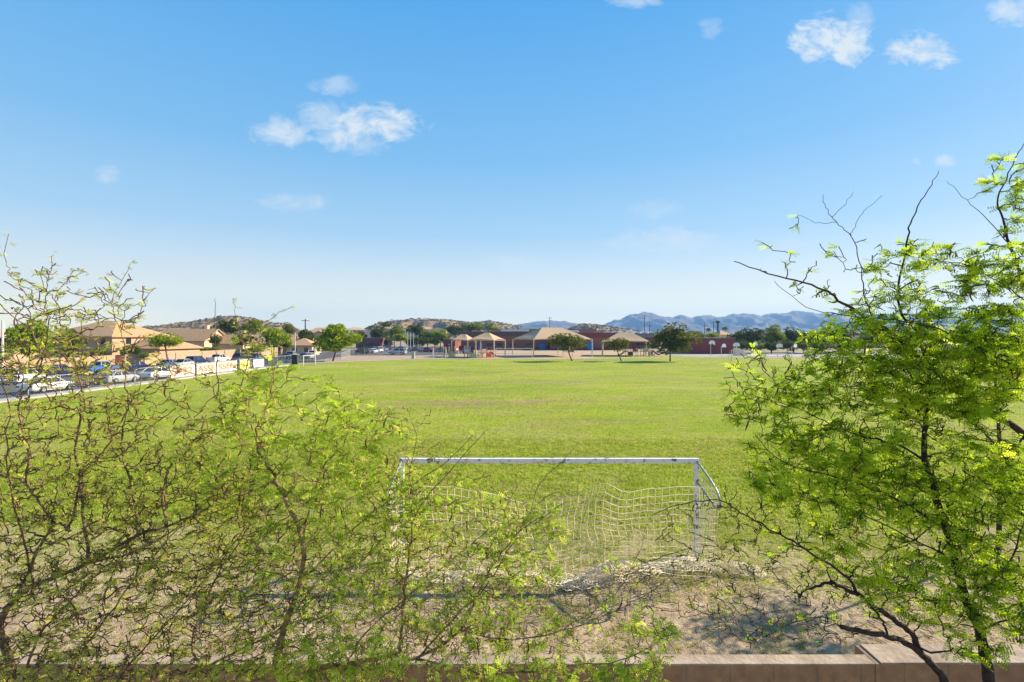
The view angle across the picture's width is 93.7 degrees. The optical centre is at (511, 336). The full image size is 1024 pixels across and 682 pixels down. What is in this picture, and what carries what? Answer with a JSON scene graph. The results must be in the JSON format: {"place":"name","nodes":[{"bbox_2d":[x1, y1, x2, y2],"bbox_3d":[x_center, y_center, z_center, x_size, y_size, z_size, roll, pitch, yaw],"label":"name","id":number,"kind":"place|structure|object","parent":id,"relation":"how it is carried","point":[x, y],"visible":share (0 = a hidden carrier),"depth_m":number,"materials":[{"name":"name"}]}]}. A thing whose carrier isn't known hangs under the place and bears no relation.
{"place":"outdoors","nodes":[
{"label":"outdoors","id":0,"kind":"place"},
{"bbox_2d":[0,330,57,359],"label":"house","id":1,"kind":"structure","parent":0,"point":[19,356],"depth_m":81.54,"materials":[{"name":"beige paint"}]},
{"bbox_2d":[46,321,174,357],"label":"house","id":2,"kind":"structure","parent":0,"point":[107,332],"depth_m":99.31,"materials":[{"name":"beige paint"}]},
{"bbox_2d":[0,364,290,402],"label":"sidewalk","id":3,"kind":"structure","parent":0,"point":[85,390],"depth_m":51.82,"materials":[{"name":"concrete"}]},
{"bbox_2d":[115,338,203,355],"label":"house","id":4,"kind":"structure","parent":0,"point":[185,347],"depth_m":97.02,"materials":[{"name":"beige paint"}]},
{"bbox_2d":[0,346,416,398],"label":"street","id":5,"kind":"structure","parent":0,"point":[319,357],"depth_m":62.84,"materials":[{"name":"asphalt"}]},
{"bbox_2d":[0,368,44,383],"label":"parked car","id":6,"kind":"object","parent":5,"relation":"on","point":[25,376],"visible":0.41,"depth_m":55.02,"materials":[{"name":"white paint"}]},
{"bbox_2d":[16,376,72,392],"bbox_3d":[-46.600,4.782,48.195,1.894,1.465,4.750,0,0,0],"label":"parked car","id":7,"kind":"object","parent":5,"relation":"on","point":[36,388],"visible":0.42,"depth_m":46.88,"materials":[{"name":"white paint"}]},
{"bbox_2d":[36,364,76,376],"bbox_3d":[-60.999,4.632,64.395,1.994,1.764,4.750,0,0,-6],"label":"parked car","id":8,"kind":"object","parent":5,"relation":"on","point":[64,372],"visible":0.28,"depth_m":63.62,"materials":[{"name":"grey paint"}]},
{"bbox_2d":[79,361,119,374],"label":"parked car","id":9,"kind":"object","parent":5,"relation":"on","point":[99,364],"visible":0.4,"depth_m":69.67,"materials":[{"name":"blue paint"}]},
{"bbox_2d":[94,370,139,383],"bbox_3d":[-46.800,4.782,56.995,1.894,1.465,4.750,0,0,0],"label":"parked car","id":10,"kind":"object","parent":5,"relation":"on","point":[116,375],"visible":0.59,"depth_m":56.12,"materials":[{"name":"silver paint"}]},
{"bbox_2d":[121,361,151,370],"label":"parked car","id":11,"kind":"object","parent":5,"relation":"on","point":[139,364],"visible":0.58,"depth_m":76.62,"materials":[{"name":"blue paint"}]},
{"bbox_2d":[139,367,168,378],"bbox_3d":[-46.600,4.782,63.195,1.894,1.465,4.750,0,0,0],"label":"parked car","id":12,"kind":"object","parent":5,"relation":"on","point":[147,374],"visible":0.48,"depth_m":61.74,"materials":[{"name":"white paint"}]},
{"bbox_2d":[156,359,176,367],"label":"parked car","id":13,"kind":"object","parent":5,"relation":"on","point":[170,361],"visible":0.35,"depth_m":83.21,"materials":[{"name":"blue paint"}]},
{"bbox_2d":[171,359,194,365],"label":"parked car","id":14,"kind":"object","parent":5,"relation":"on","point":[183,361],"visible":0.58,"depth_m":85.42,"materials":[{"name":"silver paint"}]},
{"bbox_2d":[185,356,208,362],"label":"parked car","id":15,"kind":"object","parent":5,"relation":"on","point":[198,359],"visible":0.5,"depth_m":91.02,"materials":[{"name":"blue paint"}]},
{"bbox_2d":[206,354,230,362],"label":"parked car","id":16,"kind":"object","parent":5,"relation":"on","point":[222,357],"visible":0.79,"depth_m":98.97,"materials":[{"name":"white paint"}]},
{"bbox_2d":[232,353,250,360],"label":"parked car","id":17,"kind":"object","parent":5,"relation":"on","point":[236,355],"visible":0.48,"depth_m":105.66,"materials":[{"name":"black paint"}]},
{"bbox_2d":[146,316,307,336],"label":"hill","id":18,"kind":"structure","parent":0,"point":[240,320],"depth_m":580.99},
{"bbox_2d":[142,315,665,340],"bbox_3d":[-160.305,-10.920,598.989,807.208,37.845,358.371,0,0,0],"label":"hill scrub","id":19,"kind":"object","parent":18,"relation":"on","point":[448,323],"visible":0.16,"depth_m":651.41,"materials":[{"name":"plant"}]},
{"bbox_2d":[311,355,431,361],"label":"dirt strip","id":20,"kind":"object","parent":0,"point":[367,357],"visible":0.83,"depth_m":124.89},
{"bbox_2d":[311,323,363,360],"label":"shade tree","id":21,"kind":"object","parent":20,"relation":"on","point":[334,338],"visible":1,"depth_m":105.73,"materials":[{"name":"green plant"}]},
{"bbox_2d":[350,347,477,354],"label":"parking lot","id":22,"kind":"structure","parent":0,"point":[438,351],"depth_m":153.33,"materials":[{"name":"asphalt"}]},
{"bbox_2d":[354,348,368,353],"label":"parked car","id":23,"kind":"object","parent":22,"relation":"on","point":[362,350],"visible":0.99,"depth_m":148.69,"materials":[{"name":"black paint"}]},
{"bbox_2d":[388,348,406,354],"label":"parked car","id":24,"kind":"object","parent":22,"relation":"on","point":[403,351],"visible":0.98,"depth_m":142.55,"materials":[{"name":"silver paint"}]},
{"bbox_2d":[365,319,521,340],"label":"hill","id":25,"kind":"structure","parent":0,"point":[430,323],"depth_m":705.86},
{"bbox_2d":[443,339,460,351],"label":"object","id":26,"kind":"structure","parent":0,"point":[447,343],"depth_m":170.00,"materials":[{"name":"red brick"}]},
{"bbox_2d":[306,358,621,363],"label":"path","id":27,"kind":"structure","parent":0,"point":[529,358],"depth_m":119.03,"materials":[{"name":"concrete"}]},
{"bbox_2d":[0,358,1023,653],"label":"grass field","id":28,"kind":"structure","parent":0,"point":[490,382],"depth_m":17.49,"materials":[{"name":"plant"}]},
{"bbox_2d":[0,232,324,681],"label":"mesquite tree","id":29,"kind":"object","parent":28,"relation":"on","point":[12,672],"visible":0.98,"depth_m":4.30,"materials":[{"name":"green plant"}]},
{"bbox_2d":[291,354,299,364],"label":"utility cabinet","id":30,"kind":"object","parent":28,"relation":"on","point":[295,358],"visible":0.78,"depth_m":92.58,"materials":[{"name":"grey paint"}]},
{"bbox_2d":[164,333,683,681],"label":"mesquite tree","id":31,"kind":"object","parent":28,"relation":"on","point":[372,658],"visible":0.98,"depth_m":4.42,"materials":[{"name":"green plant"}]},
{"bbox_2d":[0,644,1023,681],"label":"garden wall","id":32,"kind":"structure","parent":28,"relation":"on","point":[882,663],"depth_m":5.50,"materials":[{"name":"concrete"}]},
{"bbox_2d":[68,559,1016,653],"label":"twig litter","id":33,"kind":"object","parent":28,"relation":"on","point":[605,609],"visible":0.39,"depth_m":9.44,"materials":[{"name":"wood"}]},
{"bbox_2d":[547,333,586,360],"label":"shade tree","id":34,"kind":"object","parent":28,"relation":"on","point":[563,340],"visible":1,"depth_m":105.71,"materials":[{"name":"green plant"}]},
{"bbox_2d":[386,458,768,590],"bbox_3d":[1.534,4.300,11.173,8.697,2.500,1.774,0,0,0],"label":"soccer goal","id":35,"kind":"object","parent":28,"relation":"on","point":[697,492],"visible":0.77,"depth_m":11.01,"materials":[{"name":"fabric"}]},
{"bbox_2d":[601,337,629,360],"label":"shade tree","id":36,"kind":"object","parent":28,"relation":"on","point":[618,343],"visible":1,"depth_m":106.06,"materials":[{"name":"green plant"}]},
{"bbox_2d":[645,322,703,360],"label":"shade tree","id":37,"kind":"object","parent":28,"relation":"on","point":[676,337],"visible":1,"depth_m":104.78,"materials":[{"name":"green plant"}]},
{"bbox_2d":[629,144,1023,681],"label":"mesquite tree","id":38,"kind":"object","parent":28,"relation":"on","point":[971,407],"visible":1,"depth_m":4.47,"materials":[{"name":"green plant"}]},
{"bbox_2d":[921,324,1023,551],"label":"shade tree","id":39,"kind":"object","parent":28,"relation":"on","point":[998,526],"visible":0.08,"depth_m":12.38,"materials":[{"name":"green plant"}]},
{"bbox_2d":[0,0,1023,330],"label":"sky","id":40,"kind":"structure","parent":0,"point":[349,163],"materials":[{"name":"blue"}]},
{"bbox_2d":[493,327,549,330],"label":"school building","id":41,"kind":"structure","parent":0,"point":[532,328],"depth_m":244.50,"materials":[{"name":"brick"}]},
{"bbox_2d":[419,351,678,358],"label":"playground sand","id":42,"kind":"structure","parent":0,"point":[553,354],"depth_m":137.94,"materials":[{"name":"sand"}]},
{"bbox_2d":[443,346,454,357],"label":"play structure","id":43,"kind":"object","parent":42,"relation":"on","point":[450,354],"visible":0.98,"depth_m":123.05,"materials":[{"name":"beige plastic"}]},
{"bbox_2d":[451,334,475,355],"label":"shade canopy","id":44,"kind":"object","parent":42,"relation":"on","point":[462,337],"visible":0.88,"depth_m":130.09,"materials":[{"name":"beige fabric"}]},
{"bbox_2d":[464,346,475,357],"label":"play structure","id":45,"kind":"object","parent":42,"relation":"on","point":[468,351],"visible":1,"depth_m":122.54,"materials":[{"name":"beige plastic"}]},
{"bbox_2d":[467,333,505,357],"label":"shade canopy","id":46,"kind":"object","parent":42,"relation":"on","point":[488,337],"visible":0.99,"depth_m":125.48,"materials":[{"name":"beige fabric"}]},
{"bbox_2d":[479,346,497,357],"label":"play structure","id":47,"kind":"object","parent":42,"relation":"on","point":[489,353],"visible":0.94,"depth_m":123.80,"materials":[{"name":"red plastic"}]},
{"bbox_2d":[496,348,531,353],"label":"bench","id":48,"kind":"object","parent":42,"relation":"on","point":[513,348],"visible":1,"depth_m":122.95,"materials":[{"name":"white metal"}]},
{"bbox_2d":[512,328,592,356],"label":"shade canopy","id":49,"kind":"object","parent":42,"relation":"on","point":[541,334],"visible":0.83,"depth_m":132.34,"materials":[{"name":"beige fabric"}]},
{"bbox_2d":[602,333,650,355],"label":"shade canopy","id":50,"kind":"object","parent":42,"relation":"on","point":[631,337],"visible":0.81,"depth_m":135.46,"materials":[{"name":"beige fabric"}]},
{"bbox_2d":[548,330,619,349],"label":"school building","id":51,"kind":"structure","parent":0,"point":[597,337],"depth_m":191.99,"materials":[{"name":"red brick"}]},
{"bbox_2d":[211,337,1017,375],"bbox_3d":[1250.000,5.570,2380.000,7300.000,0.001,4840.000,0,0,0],"label":"ground","id":52,"kind":"structure","parent":0,"point":[397,343],"depth_m":186.97,"materials":[{"name":"soil"}]},
{"bbox_2d":[1,320,3,366],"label":"light pole","id":53,"kind":"object","parent":52,"relation":"on","point":[2,331],"visible":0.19,"depth_m":61.91,"materials":[{"name":"metal"}]},
{"bbox_2d":[4,318,67,355],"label":"shade tree","id":54,"kind":"object","parent":52,"relation":"on","point":[13,332],"visible":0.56,"depth_m":79.42,"materials":[{"name":"green plant"}]},
{"bbox_2d":[61,328,86,353],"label":"shade tree","id":55,"kind":"object","parent":52,"relation":"on","point":[77,340],"visible":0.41,"depth_m":91.91,"materials":[{"name":"green plant"}]},
{"bbox_2d":[89,347,109,354],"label":"shade tree","id":56,"kind":"object","parent":52,"relation":"on","point":[98,350],"visible":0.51,"depth_m":83.96,"materials":[{"name":"green plant"}]},
{"bbox_2d":[121,344,141,354],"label":"shade tree","id":57,"kind":"object","parent":52,"relation":"on","point":[136,351],"visible":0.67,"depth_m":83.88,"materials":[{"name":"green plant"}]},
{"bbox_2d":[0,347,277,368],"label":"street wall","id":58,"kind":"structure","parent":52,"relation":"on","point":[183,355],"depth_m":89.86,"materials":[{"name":"beige paint"}]},
{"bbox_2d":[0,355,291,398],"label":"chain link fence","id":59,"kind":"object","parent":52,"relation":"on","point":[59,379],"visible":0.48,"depth_m":52.13,"materials":[{"name":"metal"}]},
{"bbox_2d":[169,364,194,377],"bbox_3d":[-43.416,4.580,63.250,0.071,1.500,4.900,0,0,0],"label":"banner","id":60,"kind":"object","parent":59,"relation":"attached to","point":[190,368],"visible":0.62,"depth_m":63.66,"materials":[{"name":"fabric"}]},
{"bbox_2d":[197,362,215,374],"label":"banner","id":61,"kind":"object","parent":59,"relation":"attached to","point":[203,368],"visible":0.93,"depth_m":68.16,"materials":[{"name":"fabric"}]},
{"bbox_2d":[217,360,236,371],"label":"banner","id":62,"kind":"object","parent":59,"relation":"attached to","point":[222,367],"visible":0.99,"depth_m":72.98,"materials":[{"name":"fabric"}]},
{"bbox_2d":[253,359,263,366],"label":"banner","id":63,"kind":"object","parent":59,"relation":"attached to","point":[260,363],"visible":0.9,"depth_m":82.38,"materials":[{"name":"fabric"}]},
{"bbox_2d":[142,332,184,358],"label":"shade tree","id":64,"kind":"object","parent":52,"relation":"on","point":[164,341],"visible":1,"depth_m":85.32,"materials":[{"name":"green plant"}]},
{"bbox_2d":[161,325,224,347],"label":"house","id":65,"kind":"structure","parent":52,"relation":"on","point":[198,337],"depth_m":126.52,"materials":[{"name":"beige paint"}]},
{"bbox_2d":[207,333,221,347],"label":"shade tree","id":66,"kind":"object","parent":52,"relation":"on","point":[218,339],"visible":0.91,"depth_m":121.53,"materials":[{"name":"green plant"}]},
{"bbox_2d":[214,319,241,334],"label":"shade tree","id":67,"kind":"object","parent":52,"relation":"on","point":[228,328],"visible":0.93,"depth_m":148.19,"materials":[{"name":"green plant"}]},
{"bbox_2d":[213,331,261,349],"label":"house","id":68,"kind":"structure","parent":52,"relation":"on","point":[225,344],"depth_m":127.56,"materials":[{"name":"beige paint"}]},
{"bbox_2d":[231,331,256,345],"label":"shade tree","id":69,"kind":"object","parent":52,"relation":"on","point":[245,339],"visible":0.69,"depth_m":117.24,"materials":[{"name":"green plant"}]},
{"bbox_2d":[240,319,264,334],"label":"shade tree","id":70,"kind":"object","parent":52,"relation":"on","point":[253,325],"visible":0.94,"depth_m":138.79,"materials":[{"name":"green plant"}]},
{"bbox_2d":[247,343,269,357],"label":"shade tree","id":71,"kind":"object","parent":52,"relation":"on","point":[260,348],"visible":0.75,"depth_m":111.11,"materials":[{"name":"green plant"}]},
{"bbox_2d":[254,334,283,353],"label":"house","id":72,"kind":"structure","parent":52,"relation":"on","point":[280,350],"depth_m":148.11,"materials":[{"name":"beige paint"}]},
{"bbox_2d":[257,326,291,357],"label":"shade tree","id":73,"kind":"object","parent":52,"relation":"on","point":[276,336],"visible":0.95,"depth_m":119.22,"materials":[{"name":"green plant"}]},
{"bbox_2d":[279,339,293,352],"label":"shade tree","id":74,"kind":"object","parent":52,"relation":"on","point":[288,344],"visible":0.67,"depth_m":124.65,"materials":[{"name":"green plant"}]},
{"bbox_2d":[282,322,295,335],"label":"shade tree","id":75,"kind":"object","parent":52,"relation":"on","point":[289,328],"visible":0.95,"depth_m":159.03,"materials":[{"name":"green plant"}]},
{"bbox_2d":[288,338,318,354],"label":"house","id":76,"kind":"structure","parent":52,"relation":"on","point":[303,345],"depth_m":137.66,"materials":[{"name":"beige paint"}]},
{"bbox_2d":[295,329,318,340],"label":"shade tree","id":77,"kind":"object","parent":52,"relation":"on","point":[303,333],"visible":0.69,"depth_m":149.40,"materials":[{"name":"green plant"}]},
{"bbox_2d":[346,327,365,336],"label":"house","id":78,"kind":"structure","parent":52,"relation":"on","point":[356,329],"depth_m":555.19,"materials":[{"name":"beige paint"}]},
{"bbox_2d":[356,338,385,347],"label":"annex building","id":79,"kind":"structure","parent":52,"relation":"on","point":[370,342],"depth_m":222.00,"materials":[{"name":"red brick"}]},
{"bbox_2d":[369,325,386,337],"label":"shade tree","id":80,"kind":"object","parent":52,"relation":"on","point":[376,332],"visible":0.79,"depth_m":233.09,"materials":[{"name":"green plant"}]},
{"bbox_2d":[383,324,404,347],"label":"shade tree","id":81,"kind":"object","parent":52,"relation":"on","point":[396,329],"visible":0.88,"depth_m":223.85,"materials":[{"name":"green plant"}]},
{"bbox_2d":[393,334,409,345],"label":"shade tree","id":82,"kind":"object","parent":52,"relation":"on","point":[399,337],"visible":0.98,"depth_m":203.61,"materials":[{"name":"green plant"}]},
{"bbox_2d":[406,324,424,346],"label":"shade tree","id":83,"kind":"object","parent":52,"relation":"on","point":[417,329],"visible":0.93,"depth_m":238.18,"materials":[{"name":"green plant"}]},
{"bbox_2d":[415,337,429,347],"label":"shrub","id":84,"kind":"object","parent":52,"relation":"on","point":[421,341],"visible":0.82,"depth_m":230.73,"materials":[{"name":"green plant"}]},
{"bbox_2d":[418,330,435,346],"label":"shade tree","id":85,"kind":"object","parent":52,"relation":"on","point":[427,334],"visible":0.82,"depth_m":224.22,"materials":[{"name":"green plant"}]},
{"bbox_2d":[430,329,447,347],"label":"shade tree","id":86,"kind":"object","parent":52,"relation":"on","point":[440,334],"visible":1,"depth_m":218.42,"materials":[{"name":"green plant"}]},
{"bbox_2d":[443,323,466,334],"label":"shade tree","id":87,"kind":"object","parent":52,"relation":"on","point":[453,330],"visible":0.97,"depth_m":249.47,"materials":[{"name":"green plant"}]},
{"bbox_2d":[462,322,482,330],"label":"shade tree","id":88,"kind":"object","parent":52,"relation":"on","point":[472,326],"visible":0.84,"depth_m":259.05,"materials":[{"name":"green plant"}]},
{"bbox_2d":[458,329,547,349],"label":"school building","id":89,"kind":"structure","parent":52,"relation":"on","point":[508,335],"depth_m":199.99,"materials":[{"name":"red brick"}]},
{"bbox_2d":[705,332,721,337],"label":"shade tree","id":90,"kind":"object","parent":52,"relation":"on","point":[711,335],"visible":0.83,"depth_m":199.09,"materials":[{"name":"green plant"}]},
{"bbox_2d":[725,331,744,342],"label":"shade tree","id":91,"kind":"object","parent":52,"relation":"on","point":[739,335],"visible":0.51,"depth_m":168.42,"materials":[{"name":"green plant"}]},
{"bbox_2d":[735,338,749,349],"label":"shrub","id":92,"kind":"object","parent":52,"relation":"on","point":[744,344],"visible":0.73,"depth_m":151.32,"materials":[{"name":"green plant"}]},
{"bbox_2d":[741,327,768,342],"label":"shade tree","id":93,"kind":"object","parent":52,"relation":"on","point":[750,336],"visible":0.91,"depth_m":164.40,"materials":[{"name":"green plant"}]},
{"bbox_2d":[747,340,765,351],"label":"shrub","id":94,"kind":"object","parent":52,"relation":"on","point":[760,345],"visible":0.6,"depth_m":151.41,"materials":[{"name":"green plant"}]},
{"bbox_2d":[763,341,783,353],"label":"shrub","id":95,"kind":"object","parent":52,"relation":"on","point":[771,346],"visible":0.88,"depth_m":150.96,"materials":[{"name":"green plant"}]},
{"bbox_2d":[761,324,786,343],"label":"shade tree","id":96,"kind":"object","parent":52,"relation":"on","point":[774,335],"visible":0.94,"depth_m":158.44,"materials":[{"name":"green plant"}]},
{"bbox_2d":[779,339,797,352],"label":"shrub","id":97,"kind":"object","parent":52,"relation":"on","point":[788,344],"visible":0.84,"depth_m":151.27,"materials":[{"name":"green plant"}]},
{"bbox_2d":[782,325,806,351],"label":"shade tree","id":98,"kind":"object","parent":52,"relation":"on","point":[791,335],"visible":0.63,"depth_m":163.93,"materials":[{"name":"green plant"}]},
{"bbox_2d":[797,341,811,353],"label":"shrub","id":99,"kind":"object","parent":52,"relation":"on","point":[801,345],"visible":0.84,"depth_m":151.45,"materials":[{"name":"green plant"}]},
{"bbox_2d":[812,340,832,350],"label":"shrub","id":100,"kind":"object","parent":52,"relation":"on","point":[822,347],"visible":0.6,"depth_m":150.91,"materials":[{"name":"green plant"}]},
{"bbox_2d":[825,330,856,343],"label":"shade tree","id":101,"kind":"object","parent":52,"relation":"on","point":[849,335],"visible":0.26,"depth_m":163.46,"materials":[{"name":"green plant"}]},
{"bbox_2d":[568,324,660,340],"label":"hill","id":102,"kind":"structure","parent":0,"point":[593,327],"depth_m":660.96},
{"bbox_2d":[622,333,658,348],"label":"school building","id":103,"kind":"structure","parent":0,"point":[648,336],"depth_m":214.99,"materials":[{"name":"red brick"}]},
{"bbox_2d":[583,355,708,356],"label":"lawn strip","id":104,"kind":"object","parent":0,"point":[638,356],"visible":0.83,"depth_m":130.86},
{"bbox_2d":[640,346,659,355],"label":"play structure","id":105,"kind":"object","parent":104,"relation":"on","point":[646,350],"visible":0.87,"depth_m":134.27,"materials":[{"name":"grey plastic"}]},
{"bbox_2d":[516,311,1023,334],"bbox_3d":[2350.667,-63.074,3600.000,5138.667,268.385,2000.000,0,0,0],"label":"mountains","id":106,"kind":"structure","parent":0,"point":[801,320],"depth_m":3361.60,"materials":[{"name":"stone"}]},
{"bbox_2d":[644,352,913,356],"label":"court","id":107,"kind":"object","parent":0,"point":[781,354],"visible":0.5,"depth_m":145.05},
{"bbox_2d":[675,338,735,353],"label":"sports building","id":108,"kind":"structure","parent":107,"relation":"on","point":[702,347],"depth_m":150.00,"materials":[{"name":"red brick"}]},
{"bbox_2d":[800,330,825,346],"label":"shade tree","id":109,"kind":"object","parent":107,"relation":"on","point":[804,335],"visible":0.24,"depth_m":159.55,"materials":[{"name":"green plant"}]},
{"bbox_2d":[741,333,887,347],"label":"long building","id":110,"kind":"structure","parent":0,"point":[858,336],"depth_m":230.00,"materials":[{"name":"brick"}]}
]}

